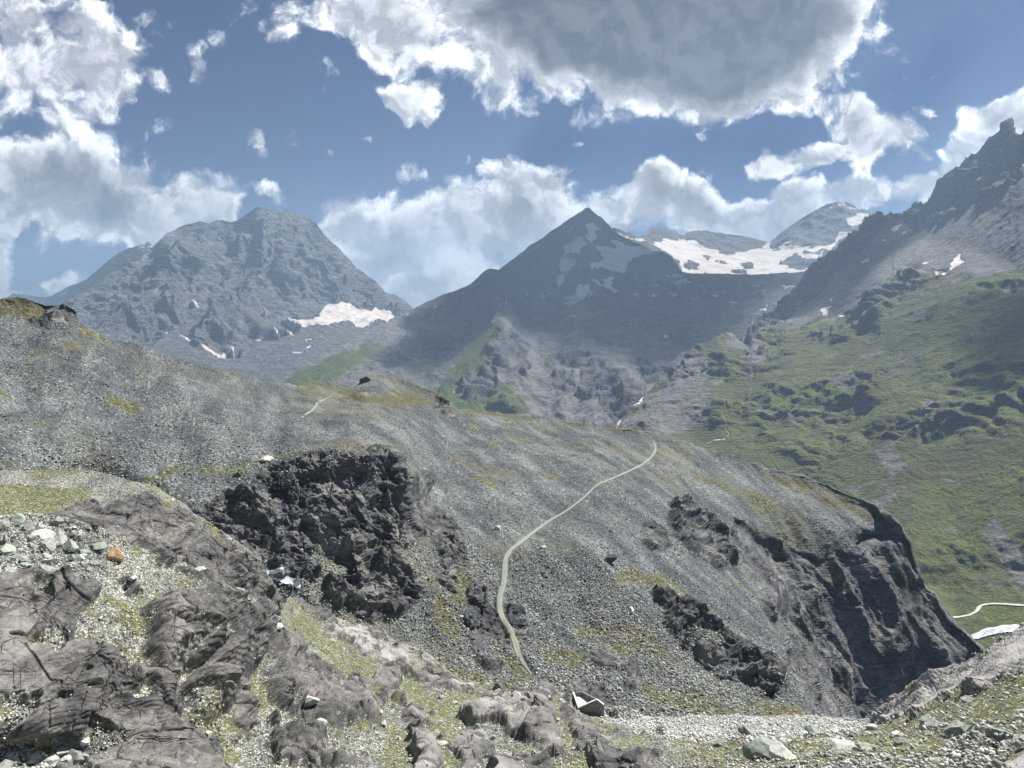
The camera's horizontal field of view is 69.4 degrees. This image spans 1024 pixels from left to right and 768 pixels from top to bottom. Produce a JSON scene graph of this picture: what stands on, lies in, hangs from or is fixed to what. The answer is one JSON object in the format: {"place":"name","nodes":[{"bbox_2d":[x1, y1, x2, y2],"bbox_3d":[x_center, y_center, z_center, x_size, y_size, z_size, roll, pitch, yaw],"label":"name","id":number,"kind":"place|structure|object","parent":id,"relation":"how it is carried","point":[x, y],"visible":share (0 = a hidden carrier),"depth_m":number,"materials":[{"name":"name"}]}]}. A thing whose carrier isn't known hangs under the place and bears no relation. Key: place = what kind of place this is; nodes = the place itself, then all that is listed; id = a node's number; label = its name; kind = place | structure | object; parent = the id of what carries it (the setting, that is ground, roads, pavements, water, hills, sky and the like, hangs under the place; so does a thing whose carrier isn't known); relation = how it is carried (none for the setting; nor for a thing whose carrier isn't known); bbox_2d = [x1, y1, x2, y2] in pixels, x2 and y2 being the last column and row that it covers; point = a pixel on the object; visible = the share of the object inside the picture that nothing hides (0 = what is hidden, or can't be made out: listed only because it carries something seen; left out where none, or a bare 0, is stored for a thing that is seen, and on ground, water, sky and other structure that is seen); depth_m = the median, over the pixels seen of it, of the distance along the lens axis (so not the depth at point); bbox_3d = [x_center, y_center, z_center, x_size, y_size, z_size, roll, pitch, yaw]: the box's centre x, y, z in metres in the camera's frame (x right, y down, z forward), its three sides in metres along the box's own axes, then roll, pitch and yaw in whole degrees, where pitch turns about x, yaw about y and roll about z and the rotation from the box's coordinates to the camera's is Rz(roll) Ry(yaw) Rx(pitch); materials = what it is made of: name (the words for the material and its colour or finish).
{"place":"outdoors","nodes":[
{"label":"outdoors","id":0,"kind":"place"},
{"bbox_2d":[7,241,151,305],"bbox_3d":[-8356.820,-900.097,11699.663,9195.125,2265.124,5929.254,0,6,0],"label":"ridge","id":1,"kind":"structure","parent":0,"point":[117,260],"depth_m":9764.52,"materials":[{"name":"grey stone"}]},
{"bbox_2d":[0,468,282,609],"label":"rock dome","id":2,"kind":"object","parent":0,"point":[227,559],"visible":0.61,"depth_m":187.24,"materials":[{"name":"grey stone"}]},
{"bbox_2d":[0,469,275,586],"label":"loose stones","id":3,"kind":"object","parent":2,"relation":"on","point":[22,483],"visible":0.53,"depth_m":194.66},
{"bbox_2d":[59,206,412,382],"bbox_3d":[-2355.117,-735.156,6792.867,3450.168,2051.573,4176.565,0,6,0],"label":"mountain","id":4,"kind":"structure","parent":0,"point":[262,294],"depth_m":6486.99,"materials":[{"name":"grey stone"}]},
{"bbox_2d":[266,567,300,587],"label":"mountain stream","id":5,"kind":"structure","parent":0,"point":[287,579],"depth_m":222.61,"materials":[{"name":"white liquid"}]},
{"bbox_2d":[0,297,984,718],"bbox_3d":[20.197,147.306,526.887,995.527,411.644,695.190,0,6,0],"label":"slope","id":6,"kind":"structure","parent":0,"point":[880,663],"depth_m":319.82,"materials":[{"name":"grey stone"}]},
{"bbox_2d":[259,455,273,461],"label":"boulder","id":7,"kind":"object","parent":6,"relation":"on","point":[266,458],"visible":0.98,"depth_m":267.73,"materials":[{"name":"white stone"}]},
{"bbox_2d":[301,396,331,417],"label":"footpath","id":8,"kind":"structure","parent":6,"relation":"on","point":[316,404],"depth_m":420.10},
{"bbox_2d":[359,376,370,382],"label":"boulder","id":9,"kind":"object","parent":6,"relation":"on","point":[364,379],"visible":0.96,"depth_m":562.33,"materials":[{"name":"grey stone"}]},
{"bbox_2d":[0,297,978,716],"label":"scree stones","id":10,"kind":"object","parent":6,"relation":"on","point":[708,689],"visible":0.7,"depth_m":247.97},
{"bbox_2d":[605,554,617,562],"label":"boulder","id":11,"kind":"object","parent":6,"relation":"on","point":[610,558],"visible":0.99,"depth_m":283.50,"materials":[{"name":"grey stone"}]},
{"bbox_2d":[0,512,1023,767],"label":"ground","id":12,"kind":"structure","parent":0,"point":[178,626],"depth_m":101.20,"materials":[{"name":"grey stone"}]},
{"bbox_2d":[0,519,9,530],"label":"boulder","id":13,"kind":"object","parent":12,"relation":"on","point":[4,523],"visible":0.99,"depth_m":109.95,"materials":[{"name":"grey stone"}]},
{"bbox_2d":[0,759,12,767],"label":"boulder","id":14,"kind":"object","parent":12,"relation":"on","point":[6,763],"visible":0.99,"depth_m":74.08,"materials":[{"name":"grey stone"}]},
{"bbox_2d":[0,544,15,553],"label":"boulder","id":15,"kind":"object","parent":12,"relation":"on","point":[7,548],"visible":0.96,"depth_m":104.03,"materials":[{"name":"grey stone"}]},
{"bbox_2d":[5,752,13,757],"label":"boulder","id":16,"kind":"object","parent":12,"relation":"on","point":[9,754],"visible":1,"depth_m":75.04,"materials":[{"name":"grey stone"}]},
{"bbox_2d":[5,567,14,571],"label":"boulder","id":17,"kind":"object","parent":12,"relation":"on","point":[10,569],"visible":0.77,"depth_m":98.86,"materials":[{"name":"white stone"}]},
{"bbox_2d":[11,757,18,765],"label":"boulder","id":18,"kind":"object","parent":12,"relation":"on","point":[15,762],"visible":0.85,"depth_m":75.05,"materials":[{"name":"grey stone"}]},
{"bbox_2d":[7,513,25,525],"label":"boulder","id":19,"kind":"object","parent":12,"relation":"on","point":[17,519],"visible":0.69,"depth_m":112.63,"materials":[{"name":"white stone"}]},
{"bbox_2d":[11,541,21,547],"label":"boulder","id":20,"kind":"object","parent":12,"relation":"on","point":[17,544],"visible":0.66,"depth_m":106.68,"materials":[{"name":"grey stone"}]},
{"bbox_2d":[17,748,25,757],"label":"boulder","id":21,"kind":"object","parent":12,"relation":"on","point":[20,752],"visible":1,"depth_m":76.03,"materials":[{"name":"grey stone"}]},
{"bbox_2d":[15,555,30,562],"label":"boulder","id":22,"kind":"object","parent":12,"relation":"on","point":[21,558],"visible":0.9,"depth_m":103.13,"materials":[{"name":"grey stone"}]},
{"bbox_2d":[20,522,35,533],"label":"boulder","id":23,"kind":"object","parent":12,"relation":"on","point":[27,527],"visible":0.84,"depth_m":112.19,"materials":[{"name":"grey stone"}]},
{"bbox_2d":[26,759,34,763],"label":"boulder","id":24,"kind":"object","parent":12,"relation":"on","point":[30,761],"visible":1,"depth_m":75.80,"materials":[{"name":"grey stone"}]},
{"bbox_2d":[27,534,39,539],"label":"boulder","id":25,"kind":"object","parent":12,"relation":"on","point":[32,536],"visible":1,"depth_m":110.63,"materials":[{"name":"grey stone"}]},
{"bbox_2d":[29,752,40,757],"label":"boulder","id":26,"kind":"object","parent":12,"relation":"on","point":[34,755],"visible":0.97,"depth_m":76.24,"materials":[{"name":"grey stone"}]},
{"bbox_2d":[35,522,43,530],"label":"boulder","id":27,"kind":"object","parent":12,"relation":"on","point":[39,526],"visible":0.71,"depth_m":113.57,"materials":[{"name":"grey stone"}]},
{"bbox_2d":[29,528,55,540],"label":"boulder","id":28,"kind":"object","parent":12,"relation":"on","point":[44,533],"visible":0.67,"depth_m":112.38,"materials":[{"name":"grey stone"}]},
{"bbox_2d":[39,750,45,760],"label":"boulder","id":29,"kind":"object","parent":12,"relation":"on","point":[42,757],"visible":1,"depth_m":76.56,"materials":[{"name":"grey stone"}]},
{"bbox_2d":[41,762,48,767],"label":"boulder","id":30,"kind":"object","parent":12,"relation":"on","point":[45,764],"visible":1,"depth_m":76.10,"materials":[{"name":"grey stone"}]},
{"bbox_2d":[36,564,55,572],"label":"boulder","id":31,"kind":"object","parent":12,"relation":"on","point":[47,568],"visible":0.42,"depth_m":103.43,"materials":[{"name":"white stone"}]},
{"bbox_2d":[42,553,51,558],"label":"boulder","id":32,"kind":"object","parent":12,"relation":"on","point":[47,555],"visible":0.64,"depth_m":107.88,"materials":[{"name":"grey stone"}]},
{"bbox_2d":[39,536,55,552],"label":"boulder","id":33,"kind":"object","parent":12,"relation":"on","point":[49,544],"visible":0.92,"depth_m":110.29,"materials":[{"name":"grey stone"}]},
{"bbox_2d":[42,556,55,565],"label":"boulder","id":34,"kind":"object","parent":12,"relation":"on","point":[50,561],"visible":0.83,"depth_m":107.39,"materials":[{"name":"grey stone"}]},
{"bbox_2d":[42,754,59,765],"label":"boulder","id":35,"kind":"object","parent":12,"relation":"on","point":[53,759],"visible":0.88,"depth_m":76.60,"materials":[{"name":"grey stone"}]},
{"bbox_2d":[49,516,63,525],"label":"boulder","id":36,"kind":"object","parent":12,"relation":"on","point":[57,520],"visible":0.95,"depth_m":118.16,"materials":[{"name":"grey stone"}]},
{"bbox_2d":[54,529,67,546],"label":"boulder","id":37,"kind":"object","parent":12,"relation":"on","point":[60,536],"visible":0.66,"depth_m":114.22,"materials":[{"name":"grey stone"}]},
{"bbox_2d":[56,747,69,755],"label":"boulder","id":38,"kind":"object","parent":12,"relation":"on","point":[62,751],"visible":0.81,"depth_m":77.55,"materials":[{"name":"grey stone"}]},
{"bbox_2d":[60,755,71,762],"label":"boulder","id":39,"kind":"object","parent":12,"relation":"on","point":[66,758],"visible":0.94,"depth_m":75.66,"materials":[{"name":"grey stone"}]},
{"bbox_2d":[65,554,74,560],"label":"boulder","id":40,"kind":"object","parent":12,"relation":"on","point":[71,557],"visible":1,"depth_m":110.83,"materials":[{"name":"grey stone"}]},
{"bbox_2d":[63,540,78,552],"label":"boulder","id":41,"kind":"object","parent":12,"relation":"on","point":[71,546],"visible":0.98,"depth_m":113.63,"materials":[{"name":"grey stone"}]},
{"bbox_2d":[67,530,77,536],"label":"boulder","id":42,"kind":"object","parent":12,"relation":"on","point":[71,533],"visible":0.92,"depth_m":117.24,"materials":[{"name":"grey stone"}]},
{"bbox_2d":[67,748,84,764],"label":"boulder","id":43,"kind":"object","parent":12,"relation":"on","point":[76,755],"visible":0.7,"depth_m":77.20,"materials":[{"name":"grey stone"}]},
{"bbox_2d":[73,533,86,540],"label":"boulder","id":44,"kind":"object","parent":12,"relation":"on","point":[79,537],"visible":0.92,"depth_m":117.30,"materials":[{"name":"grey stone"}]},
{"bbox_2d":[75,554,84,561],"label":"boulder","id":45,"kind":"object","parent":12,"relation":"on","point":[78,557],"visible":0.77,"depth_m":111.91,"materials":[{"name":"grey stone"}]},
{"bbox_2d":[78,549,90,553],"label":"boulder","id":46,"kind":"object","parent":12,"relation":"on","point":[85,551],"visible":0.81,"depth_m":114.23,"materials":[{"name":"grey stone"}]},
{"bbox_2d":[80,737,89,746],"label":"boulder","id":47,"kind":"object","parent":12,"relation":"on","point":[84,742],"visible":1,"depth_m":78.21,"materials":[{"name":"grey stone"}]},
{"bbox_2d":[88,560,100,565],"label":"boulder","id":48,"kind":"object","parent":12,"relation":"on","point":[97,562],"visible":0.91,"depth_m":111.85,"materials":[{"name":"white stone"}]},
{"bbox_2d":[90,521,101,527],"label":"boulder","id":49,"kind":"object","parent":12,"relation":"on","point":[94,524],"visible":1,"depth_m":121.80,"materials":[{"name":"grey stone"}]},
{"bbox_2d":[90,541,106,550],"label":"boulder","id":50,"kind":"object","parent":12,"relation":"on","point":[99,546],"visible":0.99,"depth_m":117.03,"materials":[{"name":"grey stone"}]},
{"bbox_2d":[106,547,125,561],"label":"boulder","id":51,"kind":"object","parent":12,"relation":"on","point":[116,554],"visible":0.97,"depth_m":118.04,"materials":[{"name":"brown stone"}]},
{"bbox_2d":[128,575,137,580],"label":"boulder","id":52,"kind":"object","parent":12,"relation":"on","point":[133,577],"visible":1,"depth_m":111.39,"materials":[{"name":"white stone"}]},
{"bbox_2d":[141,585,147,591],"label":"boulder","id":53,"kind":"object","parent":12,"relation":"on","point":[144,588],"visible":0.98,"depth_m":115.47,"materials":[{"name":"grey stone"}]},
{"bbox_2d":[195,566,205,570],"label":"boulder","id":54,"kind":"object","parent":12,"relation":"on","point":[199,568],"visible":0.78,"depth_m":140.06,"materials":[{"name":"white stone"}]},
{"bbox_2d":[205,730,211,736],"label":"boulder","id":55,"kind":"object","parent":12,"relation":"on","point":[208,733],"visible":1,"depth_m":88.52,"materials":[{"name":"white stone"}]},
{"bbox_2d":[277,623,282,628],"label":"boulder","id":56,"kind":"object","parent":12,"relation":"on","point":[279,625],"visible":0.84,"depth_m":146.12,"materials":[{"name":"white stone"}]},
{"bbox_2d":[304,695,319,707],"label":"boulder","id":57,"kind":"object","parent":12,"relation":"on","point":[310,700],"visible":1,"depth_m":115.05,"materials":[{"name":"grey stone"}]},
{"bbox_2d":[316,718,326,724],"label":"boulder","id":58,"kind":"object","parent":12,"relation":"on","point":[322,720],"visible":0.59,"depth_m":111.56,"materials":[{"name":"grey stone"}]},
{"bbox_2d":[438,740,447,745],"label":"boulder","id":59,"kind":"object","parent":12,"relation":"on","point":[443,742],"visible":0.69,"depth_m":111.22,"materials":[{"name":"grey stone"}]},
{"bbox_2d":[489,734,495,740],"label":"boulder","id":60,"kind":"object","parent":12,"relation":"on","point":[492,737],"visible":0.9,"depth_m":111.51,"materials":[{"name":"grey stone"}]},
{"bbox_2d":[0,512,1023,767],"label":"loose stones","id":61,"kind":"object","parent":12,"relation":"on","point":[842,758],"visible":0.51,"depth_m":82.69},
{"bbox_2d":[573,691,603,716],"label":"concrete shelter","id":62,"kind":"object","parent":12,"relation":"on","point":[587,703],"visible":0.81,"depth_m":168.21,"materials":[{"name":"grey concrete"}]},
{"bbox_2d":[712,736,722,746],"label":"boulder","id":63,"kind":"object","parent":12,"relation":"on","point":[717,742],"visible":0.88,"depth_m":98.94,"materials":[{"name":"grey stone"}]},
{"bbox_2d":[600,706,871,743],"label":"stream bed stones","id":64,"kind":"object","parent":12,"relation":"on","point":[710,729],"visible":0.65,"depth_m":145.96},
{"bbox_2d":[738,724,759,738],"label":"boulder","id":65,"kind":"object","parent":12,"relation":"on","point":[745,729],"visible":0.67,"depth_m":102.99,"materials":[{"name":"grey stone"}]},
{"bbox_2d":[742,737,773,759],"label":"boulder","id":66,"kind":"object","parent":12,"relation":"on","point":[758,746],"visible":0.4,"depth_m":68.39,"materials":[{"name":"grey stone"}]},
{"bbox_2d":[769,740,795,760],"bbox_3d":[22.557,30.665,60.820,1.914,1.304,3.107,-5,21,-41],"label":"boulder","id":67,"kind":"object","parent":12,"relation":"on","point":[777,749],"visible":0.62,"depth_m":60.79,"materials":[{"name":"grey stone"}]},
{"bbox_2d":[775,732,789,738],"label":"boulder","id":68,"kind":"object","parent":12,"relation":"on","point":[783,734],"visible":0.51,"depth_m":100.94,"materials":[{"name":"grey stone"}]},
{"bbox_2d":[804,752,814,760],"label":"boulder","id":69,"kind":"object","parent":12,"relation":"on","point":[809,753],"visible":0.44,"depth_m":56.64,"materials":[{"name":"grey stone"}]},
{"bbox_2d":[805,724,820,736],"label":"boulder","id":70,"kind":"object","parent":12,"relation":"on","point":[810,729],"visible":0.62,"depth_m":101.57,"materials":[{"name":"grey stone"}]},
{"bbox_2d":[831,738,857,753],"bbox_3d":[26.230,28.702,57.907,2.494,0.984,2.299,2,12,8],"label":"boulder","id":71,"kind":"object","parent":12,"relation":"on","point":[838,744],"visible":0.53,"depth_m":57.88,"materials":[{"name":"grey stone"}]},
{"bbox_2d":[848,729,858,736],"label":"boulder","id":72,"kind":"object","parent":12,"relation":"on","point":[854,733],"visible":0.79,"depth_m":97.16,"materials":[{"name":"grey stone"}]},
{"bbox_2d":[856,742,871,749],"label":"boulder","id":73,"kind":"object","parent":12,"relation":"on","point":[865,745],"visible":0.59,"depth_m":57.24,"materials":[{"name":"grey stone"}]},
{"bbox_2d":[865,724,876,729],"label":"boulder","id":74,"kind":"object","parent":12,"relation":"on","point":[871,726],"visible":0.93,"depth_m":99.52,"materials":[{"name":"grey stone"}]},
{"bbox_2d":[873,731,884,735],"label":"boulder","id":75,"kind":"object","parent":12,"relation":"on","point":[876,733],"visible":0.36,"depth_m":88.60,"materials":[{"name":"grey stone"}]},
{"bbox_2d":[891,731,903,736],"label":"boulder","id":76,"kind":"object","parent":12,"relation":"on","point":[894,733],"visible":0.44,"depth_m":68.18,"materials":[{"name":"white stone"}]},
{"bbox_2d":[892,737,909,745],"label":"boulder","id":77,"kind":"object","parent":12,"relation":"on","point":[901,741],"visible":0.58,"depth_m":56.26,"materials":[{"name":"grey stone"}]},
{"bbox_2d":[919,713,931,731],"bbox_3d":[35.814,29.347,63.446,1.181,1.638,1.802,1,6,4],"label":"boulder","id":78,"kind":"object","parent":12,"relation":"on","point":[923,718],"visible":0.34,"depth_m":63.73,"materials":[{"name":"grey stone"}]},
{"bbox_2d":[924,730,933,735],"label":"boulder","id":79,"kind":"object","parent":12,"relation":"on","point":[926,732],"visible":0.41,"depth_m":59.13,"materials":[{"name":"grey stone"}]},
{"bbox_2d":[924,717,943,729],"bbox_3d":[34.691,28.100,60.908,1.023,0.915,1.405,-4,7,-36],"label":"boulder","id":80,"kind":"object","parent":12,"relation":"on","point":[931,722],"visible":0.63,"depth_m":60.85,"materials":[{"name":"grey stone"}]},
{"bbox_2d":[936,713,952,723],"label":"boulder","id":81,"kind":"object","parent":12,"relation":"on","point":[940,719],"visible":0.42,"depth_m":63.56,"materials":[{"name":"grey stone"}]},
{"bbox_2d":[941,689,953,696],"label":"boulder","id":82,"kind":"object","parent":12,"relation":"on","point":[946,692],"visible":0.75,"depth_m":89.49,"materials":[{"name":"grey stone"}]},
{"bbox_2d":[943,724,958,737],"bbox_3d":[32.000,25.125,53.595,1.387,0.885,1.318,-6,8,-45],"label":"boulder","id":83,"kind":"object","parent":12,"relation":"on","point":[949,731],"visible":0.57,"depth_m":53.51,"materials":[{"name":"grey stone"}]},
{"bbox_2d":[946,720,963,727],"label":"boulder","id":84,"kind":"object","parent":12,"relation":"on","point":[956,722],"visible":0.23,"depth_m":54.34,"materials":[{"name":"grey stone"}]},
{"bbox_2d":[953,725,972,735],"bbox_3d":[32.130,24.582,52.710,1.138,0.758,0.841,-3,6,-29],"label":"boulder","id":85,"kind":"object","parent":12,"relation":"on","point":[959,730],"visible":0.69,"depth_m":52.43,"materials":[{"name":"grey stone"}]},
{"bbox_2d":[960,695,973,704],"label":"boulder","id":86,"kind":"object","parent":12,"relation":"on","point":[965,699],"visible":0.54,"depth_m":73.49,"materials":[{"name":"grey stone"}]},
{"bbox_2d":[965,729,982,739],"bbox_3d":[29.753,22.684,47.724,1.017,1.010,1.204,-13,7,-2],"label":"boulder","id":87,"kind":"object","parent":12,"relation":"on","point":[972,733],"visible":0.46,"depth_m":47.32,"materials":[{"name":"grey stone"}]},
{"bbox_2d":[981,724,991,733],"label":"boulder","id":88,"kind":"object","parent":12,"relation":"on","point":[983,728],"visible":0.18,"depth_m":46.69,"materials":[{"name":"grey stone"}]},
{"bbox_2d":[985,726,1012,742],"bbox_3d":[27.159,19.640,41.104,1.451,0.922,0.931,4,7,31],"label":"boulder","id":89,"kind":"object","parent":12,"relation":"on","point":[990,731],"visible":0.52,"depth_m":41.04,"materials":[{"name":"grey stone"}]},
{"bbox_2d":[0,0,1023,308],"label":"sky","id":90,"kind":"structure","parent":0,"point":[432,143],"materials":[{"name":"blue"}]},
{"bbox_2d":[275,207,803,427],"bbox_3d":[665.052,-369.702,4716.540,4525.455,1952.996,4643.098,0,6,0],"label":"mountain","id":91,"kind":"structure","parent":0,"point":[588,315],"depth_m":4617.09,"materials":[{"name":"grey stone"}]},
{"bbox_2d":[496,442,656,675],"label":"track","id":92,"kind":"structure","parent":0,"point":[505,622],"depth_m":261.59,"materials":[{"name":"beige gravel"}]},
{"bbox_2d":[612,201,874,274],"bbox_3d":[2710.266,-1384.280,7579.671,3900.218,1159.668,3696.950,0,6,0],"label":"glacier basin","id":93,"kind":"object","parent":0,"point":[803,243],"visible":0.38,"depth_m":7705.06,"materials":[{"name":"white snow"}]},
{"bbox_2d":[617,117,1023,648],"bbox_3d":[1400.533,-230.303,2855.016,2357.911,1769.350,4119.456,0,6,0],"label":"mountain side","id":94,"kind":"structure","parent":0,"point":[877,358],"depth_m":2186.00,"materials":[{"name":"green plant"}]},
{"bbox_2d":[953,603,1023,617],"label":"road","id":95,"kind":"structure","parent":0,"point":[978,608],"depth_m":1115.20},
{"bbox_2d":[971,624,1018,638],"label":"river","id":96,"kind":"structure","parent":0,"point":[993,630],"depth_m":1043.32,"materials":[{"name":"liquid"}]}
]}

